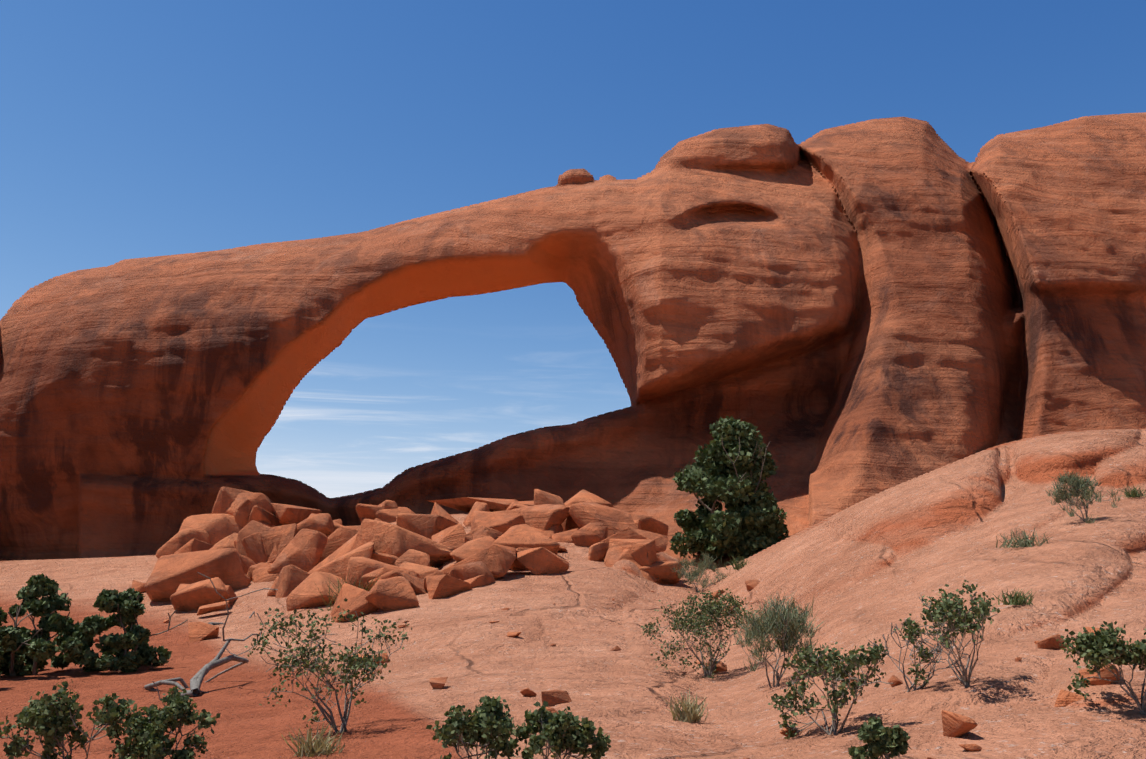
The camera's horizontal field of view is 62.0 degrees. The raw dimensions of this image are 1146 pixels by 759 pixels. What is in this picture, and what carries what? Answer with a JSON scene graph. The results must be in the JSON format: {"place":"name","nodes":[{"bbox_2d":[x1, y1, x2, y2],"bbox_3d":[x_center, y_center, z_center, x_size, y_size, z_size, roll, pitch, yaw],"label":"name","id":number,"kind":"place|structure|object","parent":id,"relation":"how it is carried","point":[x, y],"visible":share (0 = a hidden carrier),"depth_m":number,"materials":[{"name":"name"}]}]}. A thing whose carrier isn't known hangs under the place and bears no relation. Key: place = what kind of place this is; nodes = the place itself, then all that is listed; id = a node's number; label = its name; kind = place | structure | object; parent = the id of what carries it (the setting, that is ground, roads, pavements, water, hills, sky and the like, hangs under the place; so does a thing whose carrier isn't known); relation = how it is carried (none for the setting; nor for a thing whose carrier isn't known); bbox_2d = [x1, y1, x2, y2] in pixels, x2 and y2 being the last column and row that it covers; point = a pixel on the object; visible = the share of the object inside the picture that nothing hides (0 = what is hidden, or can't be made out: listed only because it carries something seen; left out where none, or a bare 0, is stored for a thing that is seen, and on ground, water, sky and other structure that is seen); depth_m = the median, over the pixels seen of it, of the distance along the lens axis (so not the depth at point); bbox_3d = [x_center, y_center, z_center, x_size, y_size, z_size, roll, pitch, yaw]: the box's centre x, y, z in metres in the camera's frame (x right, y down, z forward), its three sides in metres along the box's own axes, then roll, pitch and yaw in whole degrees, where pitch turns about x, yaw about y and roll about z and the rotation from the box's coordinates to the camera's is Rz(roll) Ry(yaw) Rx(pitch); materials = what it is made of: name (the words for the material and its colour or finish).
{"place":"outdoors","nodes":[
{"label":"outdoors","id":0,"kind":"place"},
{"bbox_2d":[0,428,1145,758],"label":"terrain","id":1,"kind":"structure","parent":0,"point":[870,570],"depth_m":13.51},
{"bbox_2d":[0,643,4,675],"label":"juniper bush","id":2,"kind":"object","parent":1,"relation":"on","point":[1,652],"visible":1,"depth_m":14.49,"materials":[{"name":"green plant"}]},
{"bbox_2d":[0,573,73,675],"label":"juniper bush","id":3,"kind":"object","parent":1,"relation":"on","point":[35,650],"visible":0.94,"depth_m":16.66,"materials":[{"name":"green plant"}]},
{"bbox_2d":[0,679,136,758],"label":"shrub","id":4,"kind":"object","parent":1,"relation":"on","point":[53,718],"visible":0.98,"depth_m":5.12,"materials":[{"name":"green plant"}]},
{"bbox_2d":[60,588,187,672],"bbox_3d":[-8.010,4.532,17.099,2.014,1.598,1.534,6,-14,-23],"label":"juniper bush","id":5,"kind":"object","parent":1,"relation":"on","point":[128,606],"visible":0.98,"depth_m":16.73,"materials":[{"name":"green plant"}]},
{"bbox_2d":[108,686,219,758],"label":"shrub","id":6,"kind":"object","parent":1,"relation":"on","point":[148,736],"visible":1,"depth_m":5.07,"materials":[{"name":"green plant"}]},
{"bbox_2d":[144,677,293,699],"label":"dead branch","id":7,"kind":"object","parent":1,"relation":"on","point":[172,682],"visible":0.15,"depth_m":13.56,"materials":[{"name":"grey wood"}]},
{"bbox_2d":[180,572,277,696],"bbox_3d":[-5.970,4.656,13.973,2.717,3.516,3.718,5,-14,-20],"label":"dead branch","id":8,"kind":"object","parent":1,"relation":"on","point":[196,679],"visible":0.65,"depth_m":13.52,"materials":[{"name":"grey wood"}]},
{"bbox_2d":[208,611,254,624],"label":"fragments","id":9,"kind":"object","parent":1,"relation":"on","point":[214,623],"visible":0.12,"depth_m":24.52,"materials":[{"name":"wood"}]},
{"bbox_2d":[280,722,344,757],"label":"grass tuft","id":10,"kind":"object","parent":1,"relation":"on","point":[311,748],"visible":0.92,"depth_m":6.45,"materials":[{"name":"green plant"}]},
{"bbox_2d":[245,598,414,732],"bbox_3d":[-2.046,2.450,8.141,1.138,1.140,1.634,-4,-14,16],"label":"shrub","id":11,"kind":"object","parent":1,"relation":"on","point":[360,662],"visible":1,"depth_m":7.97,"materials":[{"name":"green plant"}]},
{"bbox_2d":[310,569,395,609],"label":"grass tuft","id":12,"kind":"object","parent":1,"relation":"on","point":[338,583],"visible":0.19,"depth_m":23.20,"materials":[{"name":"green plant"}]},
{"bbox_2d":[426,695,520,758],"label":"shrub","id":13,"kind":"object","parent":1,"relation":"on","point":[490,725],"visible":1,"depth_m":4.87,"materials":[{"name":"green plant"}]},
{"bbox_2d":[511,701,610,758],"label":"shrub","id":14,"kind":"object","parent":1,"relation":"on","point":[561,732],"visible":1,"depth_m":4.78,"materials":[{"name":"green plant"}]},
{"bbox_2d":[0,112,1145,568],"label":"arch rock","id":15,"kind":"object","parent":1,"relation":"on","point":[846,316],"visible":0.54,"depth_m":48.12,"materials":[{"name":"stone"}]},
{"bbox_2d":[80,567,1086,758],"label":"pebbles","id":16,"kind":"object","parent":1,"relation":"on","point":[956,725],"visible":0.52,"depth_m":5.86,"materials":[{"name":"orange stone"}]},
{"bbox_2d":[660,688,707,722],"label":"grass tuft","id":17,"kind":"object","parent":1,"relation":"on","point":[689,712],"visible":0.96,"depth_m":8.48,"materials":[{"name":"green plant"}]},
{"bbox_2d":[641,588,758,677],"bbox_3d":[1.794,3.657,13.496,1.698,1.399,1.464,0,-13,-1],"label":"shrub","id":18,"kind":"object","parent":1,"relation":"on","point":[713,616],"visible":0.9,"depth_m":13.39,"materials":[{"name":"green plant"}]},
{"bbox_2d":[672,550,732,591],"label":"shrub","id":19,"kind":"object","parent":1,"relation":"on","point":[694,572],"visible":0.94,"depth_m":27.32,"materials":[{"name":"green plant"}]},
{"bbox_2d":[669,416,788,560],"bbox_3d":[6.421,4.573,39.496,5.088,6.246,5.538,0,-13,-1],"label":"juniper tree","id":20,"kind":"object","parent":1,"relation":"on","point":[733,467],"visible":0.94,"depth_m":38.42,"materials":[{"name":"green plant"}]},
{"bbox_2d":[719,555,750,569],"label":"grass tuft","id":21,"kind":"object","parent":1,"relation":"on","point":[739,565],"visible":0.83,"depth_m":27.22,"materials":[{"name":"green plant"}]},
{"bbox_2d":[733,587,823,687],"bbox_3d":[2.192,2.861,10.567,1.129,1.083,1.236,-5,-14,22],"label":"shrub","id":22,"kind":"object","parent":1,"relation":"on","point":[788,624],"visible":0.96,"depth_m":10.39,"materials":[{"name":"green plant"}]},
{"bbox_2d":[766,637,892,738],"bbox_3d":[1.703,2.119,6.453,0.673,0.770,1.082,0,-13,-1],"label":"shrub","id":23,"kind":"object","parent":1,"relation":"on","point":[821,664],"visible":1,"depth_m":6.40,"materials":[{"name":"green plant"}]},
{"bbox_2d":[848,716,911,758],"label":"shrub","id":24,"kind":"object","parent":1,"relation":"on","point":[877,737],"visible":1,"depth_m":4.72,"materials":[{"name":"green plant"}]},
{"bbox_2d":[867,619,969,691],"bbox_3d":[2.598,2.090,7.218,0.730,0.538,0.514,-8,-15,31],"label":"shrub","id":25,"kind":"object","parent":1,"relation":"on","point":[935,662],"visible":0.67,"depth_m":7.16,"materials":[{"name":"green plant"}]},
{"bbox_2d":[893,580,1000,687],"bbox_3d":[2.741,1.825,6.822,0.748,0.776,1.154,0,-13,-1],"label":"shrub","id":26,"kind":"object","parent":1,"relation":"on","point":[963,621],"visible":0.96,"depth_m":6.77,"materials":[{"name":"green plant"}]},
{"bbox_2d":[993,587,1036,604],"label":"grass tuft","id":27,"kind":"object","parent":1,"relation":"on","point":[1013,600],"visible":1,"depth_m":9.82,"materials":[{"name":"green plant"}]},
{"bbox_2d":[996,528,1051,547],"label":"grass tuft","id":28,"kind":"object","parent":1,"relation":"on","point":[1025,541],"visible":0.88,"depth_m":14.07,"materials":[{"name":"green plant"}]},
{"bbox_2d":[1043,469,1120,523],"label":"shrub","id":29,"kind":"object","parent":1,"relation":"on","point":[1077,485],"visible":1,"depth_m":15.53,"materials":[{"name":"green plant"}]},
{"bbox_2d":[1056,621,1145,714],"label":"shrub","id":30,"kind":"object","parent":1,"relation":"on","point":[1104,647],"visible":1,"depth_m":5.60,"materials":[{"name":"green plant"}]},
{"bbox_2d":[1116,484,1145,497],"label":"grass tuft","id":31,"kind":"object","parent":1,"relation":"on","point":[1134,493],"visible":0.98,"depth_m":17.51,"materials":[{"name":"green plant"}]},
{"bbox_2d":[0,0,1145,497],"label":"sky","id":32,"kind":"structure","parent":0,"point":[130,129],"materials":[{"name":"blue"}]}
]}

